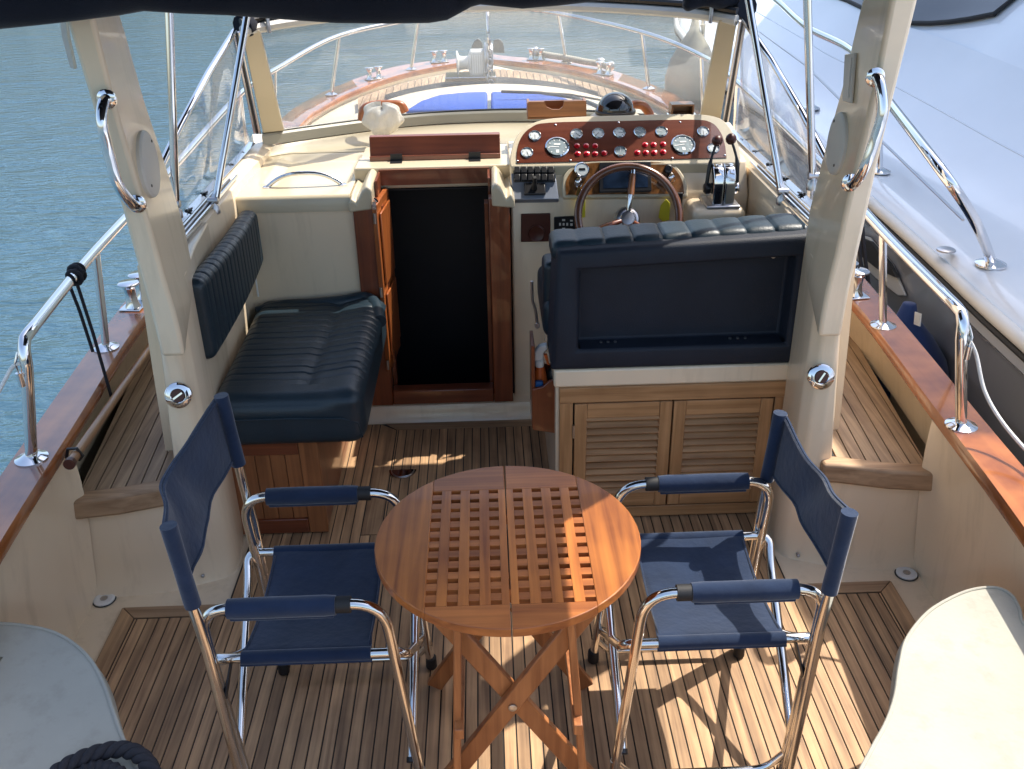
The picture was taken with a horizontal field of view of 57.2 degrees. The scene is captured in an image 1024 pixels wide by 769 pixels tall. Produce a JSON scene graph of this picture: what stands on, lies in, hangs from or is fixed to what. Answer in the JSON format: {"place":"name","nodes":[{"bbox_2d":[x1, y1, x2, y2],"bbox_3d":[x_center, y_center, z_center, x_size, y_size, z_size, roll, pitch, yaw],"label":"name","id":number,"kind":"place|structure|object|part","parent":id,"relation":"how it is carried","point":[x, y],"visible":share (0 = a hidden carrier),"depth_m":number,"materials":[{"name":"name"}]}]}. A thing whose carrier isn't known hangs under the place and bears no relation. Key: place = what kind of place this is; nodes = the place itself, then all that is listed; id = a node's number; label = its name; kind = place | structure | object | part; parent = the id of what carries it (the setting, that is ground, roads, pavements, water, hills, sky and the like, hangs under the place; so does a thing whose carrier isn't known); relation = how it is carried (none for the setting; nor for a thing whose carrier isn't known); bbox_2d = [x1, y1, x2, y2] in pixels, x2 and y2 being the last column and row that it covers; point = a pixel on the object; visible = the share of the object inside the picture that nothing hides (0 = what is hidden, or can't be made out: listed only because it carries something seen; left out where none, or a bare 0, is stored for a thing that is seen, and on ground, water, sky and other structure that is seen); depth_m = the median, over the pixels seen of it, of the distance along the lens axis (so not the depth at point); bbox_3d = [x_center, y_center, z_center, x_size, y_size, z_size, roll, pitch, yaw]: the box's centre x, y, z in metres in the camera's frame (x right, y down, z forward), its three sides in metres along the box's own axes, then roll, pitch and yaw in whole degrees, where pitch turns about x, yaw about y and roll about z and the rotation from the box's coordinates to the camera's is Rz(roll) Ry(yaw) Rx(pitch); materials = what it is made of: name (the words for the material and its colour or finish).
{"place":"outdoors","nodes":[
{"label":"outdoors","id":0,"kind":"place"},
{"bbox_2d":[0,11,677,475],"bbox_3d":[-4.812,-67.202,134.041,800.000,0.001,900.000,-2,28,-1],"label":"water","id":1,"kind":"structure","parent":0,"point":[60,207],"depth_m":12.71,"materials":[{"name":"blue liquid"}]},
{"bbox_2d":[0,54,1023,768],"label":"motor boat","id":2,"kind":"object","parent":1,"relation":"on","point":[926,494],"visible":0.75,"depth_m":2.96,"materials":[{"name":"beige wood"}]},
{"bbox_2d":[0,622,137,768],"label":"quarter seat","id":3,"kind":"object","parent":2,"relation":"on","point":[57,702],"visible":0.81,"depth_m":2.06,"materials":[{"name":"beige plastic"}]},
{"bbox_2d":[76,759,125,768],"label":"rope coil","id":4,"kind":"object","parent":3,"relation":"on","point":[103,764],"visible":1,"depth_m":1.85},
{"bbox_2d":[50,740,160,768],"bbox_3d":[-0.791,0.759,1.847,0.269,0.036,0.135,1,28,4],"label":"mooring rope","id":5,"kind":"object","parent":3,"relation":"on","point":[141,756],"visible":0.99,"depth_m":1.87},
{"bbox_2d":[93,594,116,607],"bbox_3d":[-1.320,0.694,3.037,0.074,0.009,0.074,-2,28,-1],"label":"floor drain","id":6,"kind":"object","parent":2,"relation":"on","point":[100,601],"visible":1,"depth_m":3.03,"materials":[{"name":"silver plastic"}]},
{"bbox_2d":[63,343,149,469],"bbox_3d":[-1.339,-0.003,3.215,0.058,0.136,1.205,-4,28,-6],"label":"boat hook","id":7,"kind":"object","parent":2,"relation":"attached to","point":[73,457],"visible":0.79,"depth_m":2.95,"materials":[{"name":"brown wood"}]},
{"bbox_2d":[60,16,191,355],"bbox_3d":[-1.051,-0.738,2.440,0.197,1.373,0.414,-5,28,-7],"label":"arch leg","id":8,"kind":"object","parent":2,"relation":"attached to","point":[137,170],"visible":1,"depth_m":2.47,"materials":[{"name":"plastic"}]},
{"bbox_2d":[0,0,603,28],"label":"canopy","id":9,"kind":"object","parent":8,"relation":"attached to","point":[18,13],"visible":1,"depth_m":2.10,"materials":[{"name":"fabric"}]},
{"bbox_2d":[165,13,182,217],"bbox_3d":[-1.028,-0.973,2.819,0.172,0.952,0.040,-17,31,-27],"label":"canopy strut","id":10,"kind":"object","parent":9,"relation":"attached to","point":[171,89],"visible":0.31,"depth_m":2.87,"materials":[{"name":"metal"}]},
{"bbox_2d":[803,0,818,190],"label":"canopy strut","id":11,"kind":"object","parent":9,"relation":"attached to","point":[812,176],"visible":0.84,"depth_m":2.91,"materials":[{"name":"metal"}]},
{"bbox_2d":[117,271,142,311],"bbox_3d":[-1.462,-0.366,3.645,0.084,0.106,0.172,1,28,4],"label":"twin bollard","id":12,"kind":"object","parent":2,"relation":"on","point":[133,297],"visible":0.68,"depth_m":3.60,"materials":[{"name":"metal"}]},
{"bbox_2d":[164,382,192,407],"bbox_3d":[-0.991,0.032,2.789,0.079,0.079,0.040,-2,28,-1],"label":"pedestal vent","id":13,"kind":"object","parent":2,"relation":"attached to","point":[178,394],"visible":1,"depth_m":2.78,"materials":[{"name":"metal"}]},
{"bbox_2d":[162,29,254,222],"bbox_3d":[-1.099,-0.953,3.367,0.087,0.505,1.420,-1,28,0],"label":"window frame","id":14,"kind":"object","parent":2,"relation":"attached to","point":[229,167],"visible":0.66,"depth_m":3.34,"materials":[{"name":"plastic"}]},
{"bbox_2d":[183,174,237,237],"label":"window track","id":15,"kind":"structure","parent":2,"relation":"on","point":[195,218],"depth_m":3.21,"materials":[{"name":"metal"}]},
{"bbox_2d":[14,23,418,466],"bbox_3d":[-1.246,-1.438,5.169,0.914,0.607,6.012,4,28,9],"label":"hand rail","id":16,"kind":"object","parent":2,"relation":"on","point":[32,455],"visible":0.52,"depth_m":3.17,"materials":[{"name":"metal"}]},
{"bbox_2d":[0,362,20,392],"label":"gate line","id":17,"kind":"object","parent":16,"relation":"attached to","point":[7,375],"visible":1,"depth_m":2.49,"materials":[{"name":"white fabric"}]},
{"bbox_2d":[14,352,25,387],"bbox_3d":[-1.318,-0.040,2.510,0.018,0.097,0.027,23,36,38],"label":"snap hook","id":18,"kind":"object","parent":16,"relation":"attached to","point":[20,379],"visible":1,"depth_m":2.51,"materials":[{"name":"metal"}]},
{"bbox_2d":[65,262,111,396],"bbox_3d":[-1.365,-0.157,3.045,0.060,0.493,0.083,-7,28,-12],"label":"rope lashing","id":19,"kind":"object","parent":16,"relation":"hanging from","point":[79,269],"visible":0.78,"depth_m":2.98,"materials":[{"name":"black fabric"}]},
{"bbox_2d":[207,17,249,213],"bbox_3d":[-0.955,-1.117,3.266,0.043,0.955,0.459,14,31,27],"label":"canopy strut","id":20,"kind":"object","parent":2,"relation":"attached to","point":[215,196],"visible":0.82,"depth_m":3.27,"materials":[{"name":"metal"}]},
{"bbox_2d":[255,278,258,296],"bbox_3d":[-1.011,-0.496,3.651,0.008,0.330,0.008,-2,28,-1],"label":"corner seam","id":21,"kind":"object","parent":2,"relation":"attached to","point":[257,291],"visible":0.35,"depth_m":3.71,"materials":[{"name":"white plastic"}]},
{"bbox_2d":[192,210,386,534],"bbox_3d":[-0.741,-0.076,3.416,0.543,0.970,0.873,-2,28,-1],"label":"bench","id":22,"kind":"object","parent":2,"relation":"on","point":[298,384],"visible":0.96,"depth_m":3.20,"materials":[{"name":"leather"}]},
{"bbox_2d":[244,454,307,518],"bbox_3d":[-0.819,0.352,3.237,0.201,0.263,0.009,-2,28,-1],"label":"door panel","id":23,"kind":"structure","parent":22,"relation":"in","point":[264,477],"depth_m":3.22,"materials":[{"name":"brown wood"}]},
{"bbox_2d":[159,392,436,768],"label":"director chair","id":24,"kind":"object","parent":2,"relation":"on","point":[315,604],"visible":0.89,"depth_m":2.26,"materials":[{"name":"fabric"}]},
{"bbox_2d":[263,171,346,188],"bbox_3d":[-0.810,-0.799,3.658,0.328,0.067,0.034,-2,28,-2],"label":"grab rail","id":25,"kind":"object","parent":2,"relation":"attached to","point":[297,173],"visible":1,"depth_m":3.65,"materials":[{"name":"metal"}]},
{"bbox_2d":[365,65,383,80],"bbox_3d":[-1.043,-2.358,7.093,0.145,0.090,0.071,-20,33,-32],"label":"twin bollard","id":26,"kind":"object","parent":2,"relation":"on","point":[369,71],"visible":1,"depth_m":7.07,"materials":[{"name":"metal"}]},
{"bbox_2d":[389,469,415,478],"bbox_3d":[-0.426,0.347,3.648,0.106,0.007,0.062,-2,28,-1],"label":"floor latch","id":27,"kind":"object","parent":2,"relation":"on","point":[403,474],"visible":1,"depth_m":3.65,"materials":[{"name":"metal"}]},
{"bbox_2d":[353,167,512,405],"bbox_3d":[-0.304,-0.389,3.840,0.595,0.940,0.234,-2,28,-1],"label":"companionway","id":28,"kind":"object","parent":2,"relation":"attached to","point":[498,268],"visible":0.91,"depth_m":3.74,"materials":[{"name":"brown wood"}]},
{"bbox_2d":[372,187,400,370],"bbox_3d":[-0.502,-0.432,3.791,0.030,0.730,0.257,1,28,4],"label":"cabin door","id":29,"kind":"structure","parent":28,"relation":"attached to","point":[383,237],"depth_m":3.73,"materials":[{"name":"orange wood"}]},
{"bbox_2d":[369,132,499,163],"bbox_3d":[-0.313,-0.959,3.806,0.531,0.093,0.109,-2,28,-1],"label":"hatch board","id":30,"kind":"object","parent":2,"relation":"on","point":[400,148],"visible":1,"depth_m":3.82,"materials":[{"name":"brown wood"}]},
{"bbox_2d":[430,49,448,62],"bbox_3d":[-0.585,-2.632,7.522,0.146,0.090,0.071,-9,29,-14],"label":"twin bollard","id":31,"kind":"object","parent":2,"relation":"on","point":[434,52],"visible":1,"depth_m":7.51,"materials":[{"name":"metal"}]},
{"bbox_2d":[445,12,495,83],"bbox_3d":[-0.310,-2.429,6.883,0.373,0.604,0.271,-2,28,-1],"label":"windlass","id":32,"kind":"object","parent":2,"relation":"on","point":[477,64],"visible":0.87,"depth_m":6.86,"materials":[{"name":"metal"}]},
{"bbox_2d":[406,92,567,112],"bbox_3d":[-0.067,-1.455,4.893,0.894,0.055,0.498,1,28,5],"label":"sun pad","id":33,"kind":"object","parent":2,"relation":"on","point":[466,100],"visible":0.48,"depth_m":4.87,"materials":[{"name":"blue fabric"}]},
{"bbox_2d":[472,38,503,52],"bbox_3d":[-0.185,-2.543,7.196,0.255,0.206,0.107,-2,28,-1],"label":"anchor","id":34,"kind":"object","parent":2,"relation":"on","point":[498,46],"visible":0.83,"depth_m":7.19,"materials":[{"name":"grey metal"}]},
{"bbox_2d":[233,0,744,144],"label":"windscreen","id":35,"kind":"object","parent":2,"relation":"on","point":[726,19],"visible":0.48,"depth_m":3.97,"materials":[{"name":"beige glass"}]},
{"bbox_2d":[233,16,258,35],"bbox_3d":[-0.916,-1.512,3.816,0.125,0.144,0.502,20,34,35],"label":"canvas roll","id":36,"kind":"object","parent":35,"relation":"on","point":[253,23],"visible":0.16,"depth_m":3.65,"materials":[{"name":"black fabric"}]},
{"bbox_2d":[265,18,270,32],"bbox_3d":[-0.959,-1.423,3.687,0.016,0.078,0.024,-2,28,-1],"label":"strap buckle","id":37,"kind":"object","parent":35,"relation":"attached to","point":[268,25],"visible":0.59,"depth_m":3.68,"materials":[{"name":"metal"}]},
{"bbox_2d":[358,100,408,120],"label":"wooden block","id":38,"kind":"structure","parent":35,"relation":"attached to","point":[402,106],"depth_m":4.29,"materials":[{"name":"orange wood"}]},
{"bbox_2d":[362,101,404,134],"bbox_3d":[-0.578,-1.190,4.214,0.191,0.162,0.097,-2,28,-1],"label":"crumpled cloth","id":39,"kind":"object","parent":38,"relation":"hanging from","point":[386,118],"visible":0.95,"depth_m":4.18,"materials":[{"name":"white fabric"}]},
{"bbox_2d":[501,90,600,107],"bbox_3d":[0.349,-1.440,4.766,0.422,0.074,0.760,-24,35,-37],"label":"wiper","id":40,"kind":"object","parent":35,"relation":"attached to","point":[575,97],"visible":0.76,"depth_m":4.87,"materials":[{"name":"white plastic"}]},
{"bbox_2d":[682,0,738,10],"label":"folded curtain","id":41,"kind":"object","parent":35,"relation":"on","point":[688,5],"visible":0.84,"depth_m":3.68,"materials":[{"name":"fabric"}]},
{"bbox_2d":[708,7,713,22],"bbox_3d":[0.791,-1.476,3.724,0.016,0.078,0.024,-2,28,-1],"label":"strap buckle","id":42,"kind":"object","parent":35,"relation":"attached to","point":[711,15],"visible":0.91,"depth_m":3.72,"materials":[{"name":"metal"}]},
{"bbox_2d":[734,0,756,19],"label":"canvas roll","id":43,"kind":"object","parent":35,"relation":"on","point":[742,11],"visible":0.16,"depth_m":3.68,"materials":[{"name":"black fabric"}]},
{"bbox_2d":[732,17,824,207],"bbox_3d":[0.970,-1.016,3.410,0.087,0.505,1.420,-2,28,-2],"label":"side curtain","id":44,"kind":"object","parent":35,"relation":"hanging from","point":[766,163],"visible":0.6,"depth_m":3.35,"materials":[{"name":"plastic"}]},
{"bbox_2d":[374,466,640,768],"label":"folding table","id":45,"kind":"object","parent":2,"relation":"on","point":[441,551],"visible":1,"depth_m":2.12,"materials":[{"name":"brown wood"}]},
{"bbox_2d":[526,47,544,59],"bbox_3d":[0.193,-2.659,7.543,0.145,0.090,0.071,5,28,12],"label":"twin bollard","id":46,"kind":"object","parent":2,"relation":"on","point":[540,51],"visible":1,"depth_m":7.53,"materials":[{"name":"metal"}]},
{"bbox_2d":[533,47,613,70],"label":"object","id":47,"kind":"object","parent":2,"relation":"on","point":[571,58],"visible":0.84,"depth_m":7.40,"materials":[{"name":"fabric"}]},
{"bbox_2d":[593,61,613,74],"bbox_3d":[0.698,-2.401,7.113,0.146,0.090,0.071,19,34,34],"label":"twin bollard","id":48,"kind":"object","parent":2,"relation":"on","point":[599,68],"visible":1,"depth_m":7.10,"materials":[{"name":"metal"}]},
{"bbox_2d":[507,114,747,395],"bbox_3d":[0.455,-0.556,4.032,0.926,1.193,0.571,-2,28,-1],"label":"helm console","id":49,"kind":"object","parent":2,"relation":"on","point":[688,183],"visible":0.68,"depth_m":3.67,"materials":[{"name":"beige plastic"}]},
{"bbox_2d":[511,166,558,202],"bbox_3d":[0.088,-0.771,3.624,0.180,0.130,0.135,-2,28,-1],"label":"switch plate","id":50,"kind":"object","parent":49,"relation":"attached to","point":[532,185],"visible":0.98,"depth_m":3.61,"materials":[{"name":"black plastic"}]},
{"bbox_2d":[521,213,549,241],"bbox_3d":[0.093,-0.614,3.680,0.116,0.116,0.018,-2,28,-1],"label":"socket outlet","id":51,"kind":"object","parent":49,"relation":"attached to","point":[535,227],"visible":0.9,"depth_m":3.68,"materials":[{"name":"brown plastic"}]},
{"bbox_2d":[526,97,585,118],"bbox_3d":[0.185,-1.165,3.947,0.248,0.071,0.100,-2,28,-1],"label":"notched holder","id":52,"kind":"object","parent":49,"relation":"attached to","point":[544,109],"visible":0.99,"depth_m":3.91,"materials":[{"name":"brown wood"}]},
{"bbox_2d":[554,216,574,229],"bbox_3d":[0.210,-0.631,3.681,0.090,0.063,0.008,-2,28,-1],"label":"keypad","id":53,"kind":"object","parent":49,"relation":"attached to","point":[563,222],"visible":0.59,"depth_m":3.68,"materials":[{"name":"black plastic"}]},
{"bbox_2d":[575,177,584,217],"bbox_3d":[0.260,-0.726,3.626,0.044,0.158,0.057,-2,28,-1],"label":"key bunch","id":54,"kind":"object","parent":49,"relation":"attached to","point":[578,180],"visible":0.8,"depth_m":3.60,"materials":[{"name":"metal"}]},
{"bbox_2d":[574,162,589,176],"bbox_3d":[0.270,-0.828,3.619,0.058,0.053,0.039,-2,28,-1],"label":"digital meter","id":55,"kind":"object","parent":49,"relation":"on","point":[581,169],"visible":1,"depth_m":3.61,"materials":[{"name":"metal"}]},
{"bbox_2d":[590,92,638,115],"bbox_3d":[0.435,-1.164,3.946,0.209,0.129,0.209,-2,28,-1],"label":"compass","id":56,"kind":"object","parent":49,"relation":"on","point":[615,104],"visible":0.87,"depth_m":3.89,"materials":[{"name":"black plastic"}]},
{"bbox_2d":[517,120,726,162],"bbox_3d":[0.422,-0.955,3.672,0.818,0.122,0.152,-2,28,-1],"label":"instrument panel","id":57,"kind":"object","parent":49,"relation":"on","point":[584,141],"visible":0.98,"depth_m":3.67,"materials":[{"name":"brown wood"}]},
{"bbox_2d":[599,161,651,192],"bbox_3d":[0.436,-0.800,3.618,0.203,0.105,0.072,-2,28,-1],"label":"chart display","id":58,"kind":"object","parent":49,"relation":"on","point":[615,182],"visible":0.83,"depth_m":3.61,"materials":[{"name":"black glass"}]},
{"bbox_2d":[574,163,682,228],"bbox_3d":[0.441,-0.636,3.549,0.415,0.357,0.233,-2,28,-1],"label":"steering wheel","id":59,"kind":"object","parent":49,"relation":"attached to","point":[628,215],"visible":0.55,"depth_m":3.55,"materials":[{"name":"brown wood"}]},
{"bbox_2d":[632,100,653,114],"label":"curved grab block","id":60,"kind":"structure","parent":49,"relation":"attached to","point":[645,107],"depth_m":4.06,"materials":[{"name":"orange wood"}]},
{"bbox_2d":[658,173,675,220],"bbox_3d":[0.597,-0.731,3.640,0.060,0.186,0.057,-2,28,-1],"label":"key bunch","id":61,"kind":"object","parent":49,"relation":"attached to","point":[664,213],"visible":0.84,"depth_m":3.63,"materials":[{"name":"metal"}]},
{"bbox_2d":[664,164,672,173],"bbox_3d":[0.603,-0.832,3.623,0.032,0.034,0.029,-2,28,-1],"label":"ignition barrel","id":62,"kind":"object","parent":49,"relation":"attached to","point":[668,168],"visible":1,"depth_m":3.62,"materials":[{"name":"black plastic"}]},
{"bbox_2d":[666,101,694,113],"bbox_3d":[0.718,-1.150,3.930,0.119,0.057,0.120,-2,28,-1],"label":"wooden box","id":63,"kind":"object","parent":49,"relation":"on","point":[680,107],"visible":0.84,"depth_m":3.93,"materials":[{"name":"brown wood"}]},
{"bbox_2d":[678,192,682,202],"bbox_3d":[0.641,-0.704,3.607,0.028,0.070,0.010,-2,28,-1],"label":"black fob","id":64,"kind":"object","parent":49,"relation":"hanging from","point":[680,194],"visible":0.34,"depth_m":3.59,"materials":[{"name":"plastic"}]},
{"bbox_2d":[683,133,744,221],"bbox_3d":[0.777,-0.742,3.592,0.205,0.423,0.210,-2,28,-1],"label":"engine control","id":65,"kind":"object","parent":49,"relation":"attached to","point":[721,187],"visible":0.73,"depth_m":3.53,"materials":[{"name":"metal"}]},
{"bbox_2d":[544,332,787,515],"bbox_3d":[0.541,0.063,3.520,0.817,0.607,0.658,-2,28,-1],"label":"louvred cabinet","id":66,"kind":"object","parent":2,"relation":"on","point":[616,429],"visible":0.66,"depth_m":3.20,"materials":[{"name":"brown wood"}]},
{"bbox_2d":[529,330,554,432],"bbox_3d":[0.115,-0.008,3.274,0.098,0.337,0.140,-2,28,-1],"label":"wooden pocket","id":67,"kind":"object","parent":66,"relation":"attached to","point":[542,402],"visible":0.79,"depth_m":3.24,"materials":[{"name":"brown wood"}]},
{"bbox_2d":[535,380,542,387],"bbox_3d":[0.094,0.014,3.241,0.028,0.060,0.020,-2,28,-1],"label":"lighter","id":68,"kind":"object","parent":67,"relation":"in","point":[538,383],"visible":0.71,"depth_m":3.22,"materials":[{"name":"blue plastic"}]},
{"bbox_2d":[535,342,548,384],"bbox_3d":[0.101,-0.012,3.271,0.060,0.288,0.055,-2,28,-1],"label":"spray bottle","id":69,"kind":"object","parent":67,"relation":"in","point":[540,371],"visible":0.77,"depth_m":3.23,"materials":[{"name":"orange plastic"}]},
{"bbox_2d":[547,367,552,380],"bbox_3d":[0.144,0.019,3.305,0.044,0.184,0.044,-2,28,-1],"label":"flashlight","id":70,"kind":"object","parent":67,"relation":"in","point":[549,374],"visible":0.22,"depth_m":3.26,"materials":[{"name":"black plastic"}]},
{"bbox_3d":[0.379,0.244,3.253,0.330,0.420,0.023,-2,28,-1],"label":"louvred door","id":71,"kind":"part","parent":66,"relation":"part of","materials":[{"name":"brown wood"}]},
{"bbox_2d":[530,213,807,368],"bbox_3d":[0.501,-0.395,3.244,0.881,0.460,0.600,-2,28,-1],"label":"helm bench","id":72,"kind":"object","parent":66,"relation":"on","point":[722,290],"visible":1,"depth_m":3.03,"materials":[{"name":"leather"}]},
{"bbox_3d":[0.717,0.233,3.260,0.337,0.420,0.023,-2,28,-1],"label":"louvred door","id":73,"kind":"part","parent":66,"relation":"part of","materials":[{"name":"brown wood"}]},
{"bbox_2d":[588,410,858,768],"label":"director chair","id":74,"kind":"object","parent":2,"relation":"on","point":[707,590],"visible":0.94,"depth_m":2.30,"materials":[{"name":"fabric"}]},
{"bbox_2d":[528,11,977,433],"bbox_3d":[1.006,-1.538,5.277,0.929,0.606,6.104,-7,28,-11],"label":"hand rail","id":75,"kind":"object","parent":2,"relation":"on","point":[959,422],"visible":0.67,"depth_m":3.25,"materials":[{"name":"metal"}]},
{"bbox_2d":[963,325,972,359],"bbox_3d":[1.258,-0.116,2.587,0.026,0.097,0.019,23,36,38],"label":"snap hook","id":76,"kind":"object","parent":75,"relation":"attached to","point":[968,351],"visible":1,"depth_m":2.59,"materials":[{"name":"metal"}]},
{"bbox_2d":[967,335,1023,450],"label":"gate line","id":77,"kind":"object","parent":76,"relation":"hanging from","point":[996,413],"visible":1,"depth_m":2.60,"materials":[{"name":"white fabric"}]},
{"bbox_2d":[745,0,788,204],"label":"canopy strut","id":78,"kind":"object","parent":2,"relation":"attached to","point":[780,187],"visible":0.88,"depth_m":3.25,"materials":[{"name":"metal"}]},
{"bbox_2d":[749,161,809,221],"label":"window track","id":79,"kind":"structure","parent":2,"relation":"on","point":[797,204],"depth_m":3.25,"materials":[{"name":"metal"}]},
{"bbox_2d":[807,363,834,389],"bbox_3d":[0.932,-0.024,2.831,0.079,0.079,0.040,-2,28,-1],"label":"pedestal vent","id":80,"kind":"object","parent":2,"relation":"attached to","point":[820,376],"visible":1,"depth_m":2.82,"materials":[{"name":"metal"}]},
{"bbox_2d":[805,0,916,335],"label":"arch leg","id":81,"kind":"object","parent":2,"relation":"attached to","point":[843,188],"visible":1,"depth_m":2.53,"materials":[{"name":"plastic"}]},
{"bbox_2d":[852,261,869,299],"bbox_3d":[1.313,-0.409,3.627,0.084,0.106,0.172,-5,28,-7],"label":"twin bollard","id":82,"kind":"object","parent":2,"relation":"on","point":[861,273],"visible":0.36,"depth_m":3.57,"materials":[{"name":"metal"}]},
{"bbox_2d":[858,239,864,278],"bbox_3d":[1.463,-0.426,3.920,0.031,0.437,0.176,-13,30,-21],"label":"mooring line","id":83,"kind":"object","parent":2,"relation":"hanging from","point":[860,257],"visible":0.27,"depth_m":3.88,"materials":[{"name":"black fabric"}]},
{"bbox_2d":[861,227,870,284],"bbox_3d":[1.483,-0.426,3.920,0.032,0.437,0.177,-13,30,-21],"label":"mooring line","id":84,"kind":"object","parent":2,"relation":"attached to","point":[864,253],"visible":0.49,"depth_m":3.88,"materials":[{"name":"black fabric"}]},
{"bbox_2d":[894,567,917,580],"bbox_3d":[1.296,0.620,3.082,0.074,0.009,0.074,-2,28,-1],"label":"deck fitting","id":85,"kind":"object","parent":2,"relation":"on","point":[906,573],"visible":1,"depth_m":3.07,"materials":[{"name":"silver plastic"}]},
{"bbox_2d":[859,586,1023,768],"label":"quarter seat","id":86,"kind":"object","parent":2,"relation":"on","point":[956,699],"visible":1,"depth_m":2.04,"materials":[{"name":"beige plastic"}]},
{"bbox_2d":[673,0,1023,466],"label":"neighbouring yacht","id":87,"kind":"object","parent":1,"relation":"on","point":[946,204],"visible":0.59,"depth_m":4.54,"materials":[{"name":"white plastic"}]},
{"bbox_2d":[665,19,711,111],"bbox_3d":[1.297,-2.262,6.768,0.378,0.707,0.378,-2,28,-1],"label":"fender","id":88,"kind":"object","parent":87,"relation":"hanging from","point":[682,78],"visible":0.6,"depth_m":6.63,"materials":[{"name":"white plastic"}]},
{"bbox_2d":[871,301,949,399],"bbox_3d":[1.575,-0.075,3.832,0.417,0.588,0.417,-2,28,-1],"label":"fender","id":89,"kind":"object","parent":87,"relation":"hanging from","point":[908,315],"visible":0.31,"depth_m":3.69,"materials":[{"name":"blue fabric"}]}
]}

